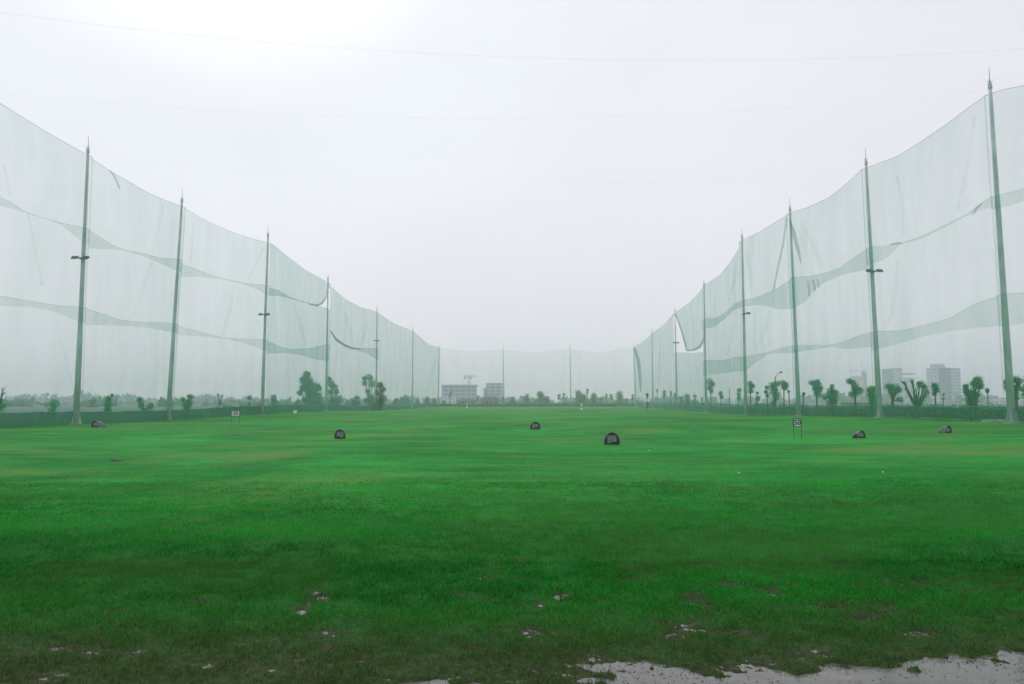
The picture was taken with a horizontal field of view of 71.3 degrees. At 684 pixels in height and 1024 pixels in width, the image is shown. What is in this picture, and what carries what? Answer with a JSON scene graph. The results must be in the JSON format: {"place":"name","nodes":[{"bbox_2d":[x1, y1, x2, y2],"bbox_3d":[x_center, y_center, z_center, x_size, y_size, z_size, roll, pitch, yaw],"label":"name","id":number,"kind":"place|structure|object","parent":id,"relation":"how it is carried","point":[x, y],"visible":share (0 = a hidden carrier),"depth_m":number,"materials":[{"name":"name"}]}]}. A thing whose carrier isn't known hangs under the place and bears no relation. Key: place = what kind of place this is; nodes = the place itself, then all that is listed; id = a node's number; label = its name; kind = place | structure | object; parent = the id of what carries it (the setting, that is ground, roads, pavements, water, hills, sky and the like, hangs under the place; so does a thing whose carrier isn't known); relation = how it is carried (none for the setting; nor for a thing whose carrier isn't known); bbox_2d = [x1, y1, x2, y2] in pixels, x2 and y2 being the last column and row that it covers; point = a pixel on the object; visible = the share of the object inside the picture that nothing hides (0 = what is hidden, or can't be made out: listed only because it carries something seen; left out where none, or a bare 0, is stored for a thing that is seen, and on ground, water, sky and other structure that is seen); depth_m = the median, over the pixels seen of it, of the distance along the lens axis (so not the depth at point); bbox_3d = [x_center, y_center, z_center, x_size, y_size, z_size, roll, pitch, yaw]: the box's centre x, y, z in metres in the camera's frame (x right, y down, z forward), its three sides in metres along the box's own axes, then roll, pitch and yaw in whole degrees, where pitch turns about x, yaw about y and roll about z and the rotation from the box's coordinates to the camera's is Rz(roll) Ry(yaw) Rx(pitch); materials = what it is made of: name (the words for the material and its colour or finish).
{"place":"outdoors","nodes":[
{"label":"outdoors","id":0,"kind":"place"},
{"bbox_2d":[109,458,122,460],"bbox_3d":[-11.685,3.472,21.070,0.402,0.084,0.282,0,-5,0],"label":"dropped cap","id":1,"kind":"object","parent":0,"point":[115,459],"visible":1,"depth_m":21.03,"materials":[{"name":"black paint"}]},
{"bbox_2d":[457,399,475,403],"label":"house","id":2,"kind":"structure","parent":0,"point":[468,401],"depth_m":290.99,"materials":[{"name":"paint"}]},
{"bbox_2d":[0,402,1023,683],"bbox_3d":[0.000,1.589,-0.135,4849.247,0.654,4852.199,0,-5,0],"label":"ground","id":3,"kind":"structure","parent":0,"point":[566,442],"depth_m":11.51,"materials":[{"name":"green plant"}]},
{"bbox_2d":[0,386,7,412],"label":"pollarded tree","id":4,"kind":"object","parent":3,"relation":"on","point":[2,405],"visible":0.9,"depth_m":51.50,"materials":[{"name":"green plant"}]},
{"bbox_2d":[43,398,60,411],"bbox_3d":[-37.530,5.643,57.869,1.742,2.260,1.096,0,-5,0],"label":"pollarded tree","id":5,"kind":"object","parent":3,"relation":"on","point":[53,405],"visible":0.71,"depth_m":57.82,"materials":[{"name":"green plant"}]},
{"bbox_2d":[69,137,89,424],"bbox_3d":[-33.713,-4.904,55.903,1.320,23.171,0.920,0,-5,0],"label":"net pole","id":6,"kind":"object","parent":3,"relation":"on","point":[76,419],"visible":0.91,"depth_m":55.65,"materials":[{"name":"metal"}]},
{"bbox_2d":[0,103,92,307],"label":"net bay","id":7,"kind":"object","parent":6,"relation":"attached to","point":[39,216],"visible":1,"depth_m":52.11,"materials":[{"name":"fabric"}]},
{"bbox_2d":[89,159,185,323],"bbox_3d":[-32.877,-3.495,62.956,0.535,21.019,14.337,0,-5,2],"label":"net bay","id":8,"kind":"object","parent":6,"relation":"attached to","point":[128,250],"visible":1,"depth_m":62.99,"materials":[{"name":"fabric"}]},
{"bbox_2d":[91,420,105,426],"bbox_3d":[-28.753,5.707,49.793,0.910,0.485,0.728,-3,-5,29],"label":"ground lamp","id":9,"kind":"object","parent":3,"relation":"on","point":[94,423],"visible":0.98,"depth_m":49.57,"materials":[{"name":"plastic"}]},
{"bbox_2d":[101,393,114,411],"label":"pollarded tree","id":10,"kind":"object","parent":3,"relation":"on","point":[108,405],"visible":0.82,"depth_m":65.39,"materials":[{"name":"green plant"}]},
{"bbox_2d":[135,396,154,410],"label":"pollarded tree","id":11,"kind":"object","parent":3,"relation":"on","point":[149,406],"visible":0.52,"depth_m":72.22,"materials":[{"name":"green plant"}]},
{"bbox_2d":[166,189,182,419],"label":"net pole","id":12,"kind":"object","parent":3,"relation":"on","point":[170,381],"visible":0.94,"depth_m":69.75,"materials":[{"name":"metal"}]},
{"bbox_2d":[180,208,267,339],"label":"net bay","id":13,"kind":"object","parent":12,"relation":"attached to","point":[216,276],"visible":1,"depth_m":76.79,"materials":[{"name":"fabric"}]},
{"bbox_2d":[179,393,193,408],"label":"pollarded tree","id":14,"kind":"object","parent":3,"relation":"on","point":[188,404],"visible":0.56,"depth_m":81.39,"materials":[{"name":"green plant"}]},
{"bbox_2d":[0,404,435,427],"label":"fence","id":15,"kind":"object","parent":3,"relation":"on","point":[40,418],"visible":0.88,"depth_m":66.61,"materials":[{"name":"green fabric"}]},
{"bbox_2d":[231,411,239,422],"bbox_3d":[-21.956,6.036,56.694,0.660,1.160,0.050,0,-5,0],"label":"distance sign","id":16,"kind":"object","parent":3,"relation":"on","point":[235,413],"visible":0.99,"depth_m":56.70,"materials":[{"name":"white metal"}]},
{"bbox_2d":[246,395,251,405],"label":"pollarded tree","id":17,"kind":"object","parent":3,"relation":"on","point":[249,398],"visible":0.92,"depth_m":100.90,"materials":[{"name":"green plant"}]},
{"bbox_2d":[258,232,269,414],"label":"net pole","id":18,"kind":"object","parent":3,"relation":"on","point":[265,314],"visible":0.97,"depth_m":84.64,"materials":[{"name":"metal"}]},
{"bbox_2d":[269,393,277,405],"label":"pollarded tree","id":19,"kind":"object","parent":3,"relation":"on","point":[273,399],"visible":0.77,"depth_m":110.98,"materials":[{"name":"green plant"}]},
{"bbox_2d":[296,370,324,404],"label":"leafy tree","id":20,"kind":"object","parent":3,"relation":"on","point":[309,389],"visible":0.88,"depth_m":134.21,"materials":[{"name":"green plant"}]},
{"bbox_2d":[211,403,424,407],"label":"hedge","id":21,"kind":"object","parent":3,"relation":"on","point":[398,404],"visible":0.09,"depth_m":115.71,"materials":[{"name":"green plant"}]},
{"bbox_2d":[323,278,328,410],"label":"net pole","id":22,"kind":"object","parent":3,"relation":"on","point":[326,381],"visible":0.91,"depth_m":115.29,"materials":[{"name":"metal"}]},
{"bbox_2d":[328,376,344,404],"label":"leafy tree","id":23,"kind":"object","parent":3,"relation":"on","point":[334,400],"visible":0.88,"depth_m":141.40,"materials":[{"name":"green plant"}]},
{"bbox_2d":[334,429,345,438],"bbox_3d":[-8.533,4.584,35.611,0.577,0.506,0.461,0,-5,0],"label":"ground lamp","id":24,"kind":"object","parent":3,"relation":"on","point":[339,434],"visible":0.99,"depth_m":35.43,"materials":[{"name":"plastic"}]},
{"bbox_2d":[349,395,360,405],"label":"tree","id":25,"kind":"object","parent":3,"relation":"on","point":[354,402],"visible":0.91,"depth_m":147.23,"materials":[{"name":"green plant"}]},
{"bbox_2d":[361,374,377,407],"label":"leafy tree","id":26,"kind":"object","parent":3,"relation":"on","point":[370,397],"visible":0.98,"depth_m":149.47,"materials":[{"name":"green plant"}]},
{"bbox_2d":[373,309,378,410],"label":"net pole","id":27,"kind":"object","parent":3,"relation":"on","point":[376,340],"visible":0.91,"depth_m":153.08,"materials":[{"name":"metal"}]},
{"bbox_2d":[374,381,387,410],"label":"leafy tree","id":28,"kind":"object","parent":3,"relation":"on","point":[379,400],"visible":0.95,"depth_m":152.16,"materials":[{"name":"green plant"}]},
{"bbox_2d":[390,397,399,404],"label":"tree","id":29,"kind":"object","parent":3,"relation":"on","point":[396,400],"visible":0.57,"depth_m":204.11,"materials":[{"name":"green plant"}]},
{"bbox_2d":[398,397,404,403],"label":"tree","id":30,"kind":"object","parent":3,"relation":"on","point":[402,399],"visible":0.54,"depth_m":213.13,"materials":[{"name":"green plant"}]},
{"bbox_2d":[404,394,410,403],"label":"tree","id":31,"kind":"object","parent":3,"relation":"on","point":[407,398],"visible":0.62,"depth_m":221.95,"materials":[{"name":"green plant"}]},
{"bbox_2d":[411,333,413,408],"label":"net pole","id":32,"kind":"object","parent":3,"relation":"on","point":[412,375],"visible":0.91,"depth_m":195.16,"materials":[{"name":"metal"}]},
{"bbox_2d":[424,396,429,404],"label":"tree","id":33,"kind":"object","parent":3,"relation":"on","point":[426,400],"visible":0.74,"depth_m":240.11,"materials":[{"name":"green plant"}]},
{"bbox_2d":[437,357,438,404],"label":"net pole","id":34,"kind":"object","parent":3,"relation":"on","point":[438,381],"visible":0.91,"depth_m":254.87,"materials":[{"name":"metal"}]},
{"bbox_2d":[441,385,477,403],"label":"hazy building","id":35,"kind":"structure","parent":3,"relation":"on","point":[464,392],"depth_m":618.44,"materials":[{"name":"concrete"}]},
{"bbox_2d":[480,397,499,403],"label":"house","id":36,"kind":"structure","parent":3,"relation":"on","point":[490,400],"depth_m":287.00,"materials":[{"name":"paint"}]},
{"bbox_2d":[484,383,502,399],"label":"hazy building","id":37,"kind":"structure","parent":3,"relation":"on","point":[493,389],"depth_m":638.68,"materials":[{"name":"grey concrete"}]},
{"bbox_2d":[503,349,504,404],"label":"net pole","id":38,"kind":"object","parent":3,"relation":"on","point":[503,381],"visible":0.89,"depth_m":254.88,"materials":[{"name":"metal"}]},
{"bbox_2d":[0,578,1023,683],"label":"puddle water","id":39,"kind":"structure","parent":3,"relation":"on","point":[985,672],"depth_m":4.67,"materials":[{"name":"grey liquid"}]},
{"bbox_2d":[2,390,1023,406],"bbox_3d":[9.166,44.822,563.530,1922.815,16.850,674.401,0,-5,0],"label":"distant wood","id":40,"kind":"object","parent":3,"relation":"on","point":[86,400],"visible":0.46,"depth_m":590.40,"materials":[{"name":"green plant"}]},
{"bbox_2d":[509,396,517,402],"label":"tree","id":41,"kind":"object","parent":3,"relation":"on","point":[513,399],"visible":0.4,"depth_m":301.59,"materials":[{"name":"green plant"}]},
{"bbox_2d":[523,393,529,403],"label":"tree","id":42,"kind":"object","parent":3,"relation":"on","point":[526,397],"visible":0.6,"depth_m":298.43,"materials":[{"name":"green plant"}]},
{"bbox_2d":[440,404,615,406],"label":"fence","id":43,"kind":"object","parent":3,"relation":"on","point":[544,405],"visible":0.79,"depth_m":254.60,"materials":[{"name":"green fabric"}]},
{"bbox_2d":[529,421,540,428],"bbox_3d":[1.415,5.346,45.794,0.709,0.513,0.567,1,-5,-17],"label":"ground lamp","id":44,"kind":"object","parent":3,"relation":"on","point":[535,425],"visible":1,"depth_m":45.59,"materials":[{"name":"plastic"}]},
{"bbox_2d":[534,390,545,403],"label":"tree","id":45,"kind":"object","parent":3,"relation":"on","point":[539,399],"visible":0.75,"depth_m":295.83,"materials":[{"name":"green plant"}]},
{"bbox_2d":[446,402,634,405],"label":"hedge","id":46,"kind":"object","parent":3,"relation":"on","point":[625,404],"visible":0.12,"depth_m":267.51,"materials":[{"name":"green plant"}]},
{"bbox_2d":[385,399,699,406],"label":"undergrowth","id":47,"kind":"object","parent":3,"relation":"on","point":[528,402],"visible":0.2,"depth_m":268.88,"materials":[{"name":"green plant"}]},
{"bbox_2d":[543,396,550,403],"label":"tree","id":48,"kind":"object","parent":3,"relation":"on","point":[547,400],"visible":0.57,"depth_m":292.11,"materials":[{"name":"green plant"}]},
{"bbox_2d":[570,357,571,406],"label":"net pole","id":49,"kind":"object","parent":3,"relation":"on","point":[570,384],"visible":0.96,"depth_m":254.79,"materials":[{"name":"metal"}]},
{"bbox_2d":[574,390,581,403],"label":"tree","id":50,"kind":"object","parent":3,"relation":"on","point":[577,398],"visible":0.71,"depth_m":283.61,"materials":[{"name":"green plant"}]},
{"bbox_2d":[578,393,588,403],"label":"tree","id":51,"kind":"object","parent":3,"relation":"on","point":[584,398],"visible":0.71,"depth_m":280.28,"materials":[{"name":"green plant"}]},
{"bbox_2d":[589,392,597,402],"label":"tree","id":52,"kind":"object","parent":3,"relation":"on","point":[594,398],"visible":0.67,"depth_m":274.83,"materials":[{"name":"green plant"}]},
{"bbox_2d":[603,432,619,444],"bbox_3d":[3.840,3.759,27.860,0.647,0.520,0.518,1,-5,-7],"label":"ground lamp","id":53,"kind":"object","parent":3,"relation":"on","point":[613,438],"visible":0.99,"depth_m":27.65,"materials":[{"name":"plastic"}]},
{"bbox_2d":[614,391,623,402],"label":"tree","id":54,"kind":"object","parent":3,"relation":"on","point":[619,397],"visible":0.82,"depth_m":302.48,"materials":[{"name":"green plant"}]},
{"bbox_2d":[634,352,636,406],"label":"net pole","id":55,"kind":"object","parent":3,"relation":"on","point":[635,380],"visible":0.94,"depth_m":254.85,"materials":[{"name":"metal"}]},
{"bbox_2d":[651,340,653,407],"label":"net pole","id":56,"kind":"object","parent":3,"relation":"on","point":[652,374],"visible":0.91,"depth_m":200.76,"materials":[{"name":"metal"}]},
{"bbox_2d":[673,310,678,409],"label":"net pole","id":57,"kind":"object","parent":3,"relation":"on","point":[676,395],"visible":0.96,"depth_m":154.78,"materials":[{"name":"metal"}]},
{"bbox_2d":[684,394,689,405],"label":"tree","id":58,"kind":"object","parent":3,"relation":"on","point":[687,400],"visible":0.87,"depth_m":159.46,"materials":[{"name":"green plant"}]},
{"bbox_2d":[703,282,707,412],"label":"net pole","id":59,"kind":"object","parent":3,"relation":"on","point":[705,377],"visible":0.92,"depth_m":120.28,"materials":[{"name":"metal"}]},
{"bbox_2d":[706,378,715,406],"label":"round headed tree","id":60,"kind":"object","parent":3,"relation":"on","point":[710,388],"visible":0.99,"depth_m":118.77,"materials":[{"name":"green plant"}]},
{"bbox_2d":[718,391,723,411],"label":"pollarded tree","id":61,"kind":"object","parent":3,"relation":"on","point":[721,395],"visible":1,"depth_m":113.01,"materials":[{"name":"green plant"}]},
{"bbox_2d":[651,402,810,415],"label":"hedge","id":62,"kind":"object","parent":3,"relation":"on","point":[736,405],"visible":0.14,"depth_m":99.56,"materials":[{"name":"green plant"}]},
{"bbox_2d":[736,388,741,405],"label":"pollarded tree","id":63,"kind":"object","parent":3,"relation":"on","point":[739,390],"visible":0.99,"depth_m":104.07,"materials":[{"name":"green plant"}]},
{"bbox_2d":[741,235,750,414],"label":"net pole","id":64,"kind":"object","parent":3,"relation":"on","point":[744,363],"visible":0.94,"depth_m":85.67,"materials":[{"name":"metal"}]},
{"bbox_2d":[747,380,755,406],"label":"round headed tree","id":65,"kind":"object","parent":3,"relation":"on","point":[750,387],"visible":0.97,"depth_m":98.89,"materials":[{"name":"green plant"}]},
{"bbox_2d":[754,391,760,407],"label":"tree","id":66,"kind":"object","parent":3,"relation":"on","point":[757,404],"visible":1,"depth_m":96.37,"materials":[{"name":"green plant"}]},
{"bbox_2d":[764,385,768,406],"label":"round headed tree","id":67,"kind":"object","parent":3,"relation":"on","point":[766,391],"visible":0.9,"depth_m":92.71,"materials":[{"name":"green plant"}]},
{"bbox_2d":[768,381,780,413],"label":"round headed tree","id":68,"kind":"object","parent":3,"relation":"on","point":[775,394],"visible":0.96,"depth_m":89.89,"materials":[{"name":"green plant"}]},
{"bbox_2d":[778,379,788,414],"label":"round headed tree","id":69,"kind":"object","parent":3,"relation":"on","point":[784,385],"visible":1,"depth_m":86.81,"materials":[{"name":"green plant"}]},
{"bbox_2d":[789,207,801,415],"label":"net pole","id":70,"kind":"object","parent":3,"relation":"on","point":[797,382],"visible":0.89,"depth_m":73.07,"materials":[{"name":"metal"}]},
{"bbox_2d":[790,169,864,345],"bbox_3d":[28.765,-3.528,66.046,0.658,20.803,14.806,0,-5,-3],"label":"net bay","id":71,"kind":"object","parent":70,"relation":"attached to","point":[853,257],"visible":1,"depth_m":63.35,"materials":[{"name":"fabric"}]},
{"bbox_2d":[793,419,801,438],"bbox_3d":[12.507,3.849,31.288,0.360,0.980,0.050,0,-5,0],"label":"distance sign","id":72,"kind":"object","parent":3,"relation":"on","point":[797,422],"visible":0.98,"depth_m":31.29,"materials":[{"name":"white metal"}]},
{"bbox_2d":[808,379,824,404],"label":"round headed tree","id":73,"kind":"object","parent":3,"relation":"on","point":[817,389],"visible":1,"depth_m":77.38,"materials":[{"name":"green plant"}]},
{"bbox_2d":[637,404,1022,422],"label":"fence","id":74,"kind":"object","parent":3,"relation":"on","point":[836,410],"visible":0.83,"depth_m":70.31,"materials":[{"name":"green fabric"}]},
{"bbox_2d":[822,384,840,411],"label":"bushy tree","id":75,"kind":"object","parent":3,"relation":"on","point":[831,395],"visible":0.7,"depth_m":73.78,"materials":[{"name":"green plant"}]},
{"bbox_2d":[840,401,868,408],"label":"wall","id":76,"kind":"structure","parent":3,"relation":"on","point":[847,403],"depth_m":77.58,"materials":[{"name":"concrete"}]},
{"bbox_2d":[846,377,864,415],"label":"round headed tree","id":77,"kind":"object","parent":3,"relation":"on","point":[855,388],"visible":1,"depth_m":68.85,"materials":[{"name":"green plant"}]},
{"bbox_2d":[851,372,866,396],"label":"unfinished block","id":78,"kind":"structure","parent":3,"relation":"on","point":[862,381],"depth_m":949.16,"materials":[{"name":"grey concrete"}]},
{"bbox_2d":[852,430,865,437],"bbox_3d":[14.919,4.013,30.975,0.747,0.358,0.420,3,-5,-29],"label":"ground lamp","id":79,"kind":"object","parent":3,"relation":"on","point":[859,434],"visible":1,"depth_m":30.85,"materials":[{"name":"plastic"}]},
{"bbox_2d":[864,385,876,416],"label":"bushy tree","id":80,"kind":"object","parent":3,"relation":"on","point":[872,410],"visible":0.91,"depth_m":65.47,"materials":[{"name":"green plant"}]},
{"bbox_2d":[864,149,885,417],"bbox_3d":[29.721,-4.877,58.765,1.320,22.746,0.920,0,-5,0],"label":"net pole","id":81,"kind":"object","parent":3,"relation":"on","point":[879,407],"visible":0.92,"depth_m":58.50,"materials":[{"name":"metal"}]},
{"bbox_2d":[864,95,996,331],"bbox_3d":[29.540,-4.722,51.528,0.428,20.601,14.759,0,-5,-2],"label":"net bay","id":82,"kind":"object","parent":81,"relation":"attached to","point":[935,229],"visible":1,"depth_m":50.12,"materials":[{"name":"fabric"}]},
{"bbox_2d":[882,368,902,398],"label":"tower block","id":83,"kind":"structure","parent":3,"relation":"on","point":[891,375],"depth_m":900.19,"materials":[{"name":"grey concrete"}]},
{"bbox_2d":[883,383,904,415],"bbox_3d":[34.723,5.278,64.971,1.836,3.370,1.101,0,-5,0],"label":"round headed tree","id":84,"kind":"object","parent":3,"relation":"on","point":[895,389],"visible":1,"depth_m":64.92,"materials":[{"name":"green plant"}]},
{"bbox_2d":[902,373,915,402],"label":"unfinished block","id":85,"kind":"structure","parent":3,"relation":"on","point":[908,384],"depth_m":978.56,"materials":[{"name":"concrete"}]},
{"bbox_2d":[901,378,930,417],"bbox_3d":[33.090,4.435,58.338,2.608,3.800,1.887,1,-5,-13],"label":"pollarded tree","id":86,"kind":"object","parent":3,"relation":"on","point":[916,400],"visible":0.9,"depth_m":58.27,"materials":[{"name":"green plant"}]},
{"bbox_2d":[809,402,1023,420],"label":"hedge","id":87,"kind":"object","parent":3,"relation":"on","point":[990,412],"visible":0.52,"depth_m":57.29,"materials":[{"name":"green plant"}]},
{"bbox_2d":[929,383,940,404],"bbox_3d":[35.514,4.909,59.839,0.843,3.126,0.978,-1,-5,16],"label":"round headed tree","id":88,"kind":"object","parent":3,"relation":"on","point":[934,389],"visible":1,"depth_m":59.83,"materials":[{"name":"green plant"}]},
{"bbox_2d":[942,393,944,417],"bbox_3d":[34.342,5.138,56.765,0.248,2.162,0.360,-4,-6,38],"label":"street lamp","id":89,"kind":"object","parent":3,"relation":"on","point":[943,394],"visible":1,"depth_m":56.75,"materials":[{"name":"grey metal"}]},
{"bbox_2d":[926,364,961,403],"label":"tower block","id":90,"kind":"structure","parent":3,"relation":"on","point":[947,379],"depth_m":700.03,"materials":[{"name":"grey concrete"}]},
{"bbox_2d":[938,425,951,432],"bbox_3d":[20.099,4.070,33.233,0.561,0.381,0.449,3,-6,-31],"label":"ground lamp","id":91,"kind":"object","parent":3,"relation":"on","point":[946,429],"visible":0.99,"depth_m":33.09,"materials":[{"name":"plastic"}]},
{"bbox_2d":[952,376,989,420],"bbox_3d":[33.273,4.074,51.354,2.587,3.466,2.015,0,-5,0],"label":"bushy tree","id":92,"kind":"object","parent":3,"relation":"on","point":[972,398],"visible":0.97,"depth_m":51.30,"materials":[{"name":"green plant"}]},
{"bbox_2d":[985,388,989,408],"bbox_3d":[36.538,4.742,54.795,0.350,2.465,0.350,0,-5,0],"label":"street lamp","id":93,"kind":"object","parent":3,"relation":"on","point":[987,390],"visible":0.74,"depth_m":54.81,"materials":[{"name":"metal"}]},
{"bbox_2d":[981,419,1003,421],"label":"white kerb","id":94,"kind":"structure","parent":3,"relation":"on","point":[991,420],"depth_m":46.83,"materials":[{"name":"white concrete"}]},
{"bbox_2d":[979,399,1023,403],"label":"long building","id":95,"kind":"structure","parent":3,"relation":"on","point":[1002,401],"depth_m":558.07,"materials":[{"name":"grey concrete"}]},
{"bbox_2d":[986,71,1020,422],"bbox_3d":[30.392,-6.090,44.357,0.779,22.739,0.720,0,-5,0],"label":"net pole","id":96,"kind":"object","parent":3,"relation":"on","point":[1012,416],"visible":0.95,"depth_m":44.02,"materials":[{"name":"metal"}]},
{"bbox_2d":[1002,374,1023,420],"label":"round headed tree","id":97,"kind":"object","parent":3,"relation":"on","point":[1018,381],"visible":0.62,"depth_m":47.82,"materials":[{"name":"green plant"}]},
{"bbox_2d":[1018,384,1023,402],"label":"round headed tree","id":98,"kind":"object","parent":3,"relation":"on","point":[1022,389],"visible":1,"depth_m":46.01,"materials":[{"name":"green plant"}]},
{"bbox_2d":[0,403,1023,412],"bbox_3d":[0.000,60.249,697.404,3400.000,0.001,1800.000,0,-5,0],"label":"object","id":99,"kind":"structure","parent":0,"point":[61,408],"depth_m":217.15,"materials":[{"name":"green plant"}]},
{"bbox_2d":[0,0,1023,402],"label":"sky","id":100,"kind":"structure","parent":0,"point":[526,258],"materials":[{"name":"white"}]},
{"bbox_3d":[-35.800,-7.077,29.696,0.720,23.227,0.720,0,-5,0],"label":"net pole","id":101,"kind":"object","parent":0,"visible":0},
{"bbox_2d":[2,12,1023,59],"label":"overhead cable","id":102,"kind":"object","parent":101,"relation":"attached to","point":[494,56],"visible":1,"depth_m":31.14,"materials":[{"name":"metal"}]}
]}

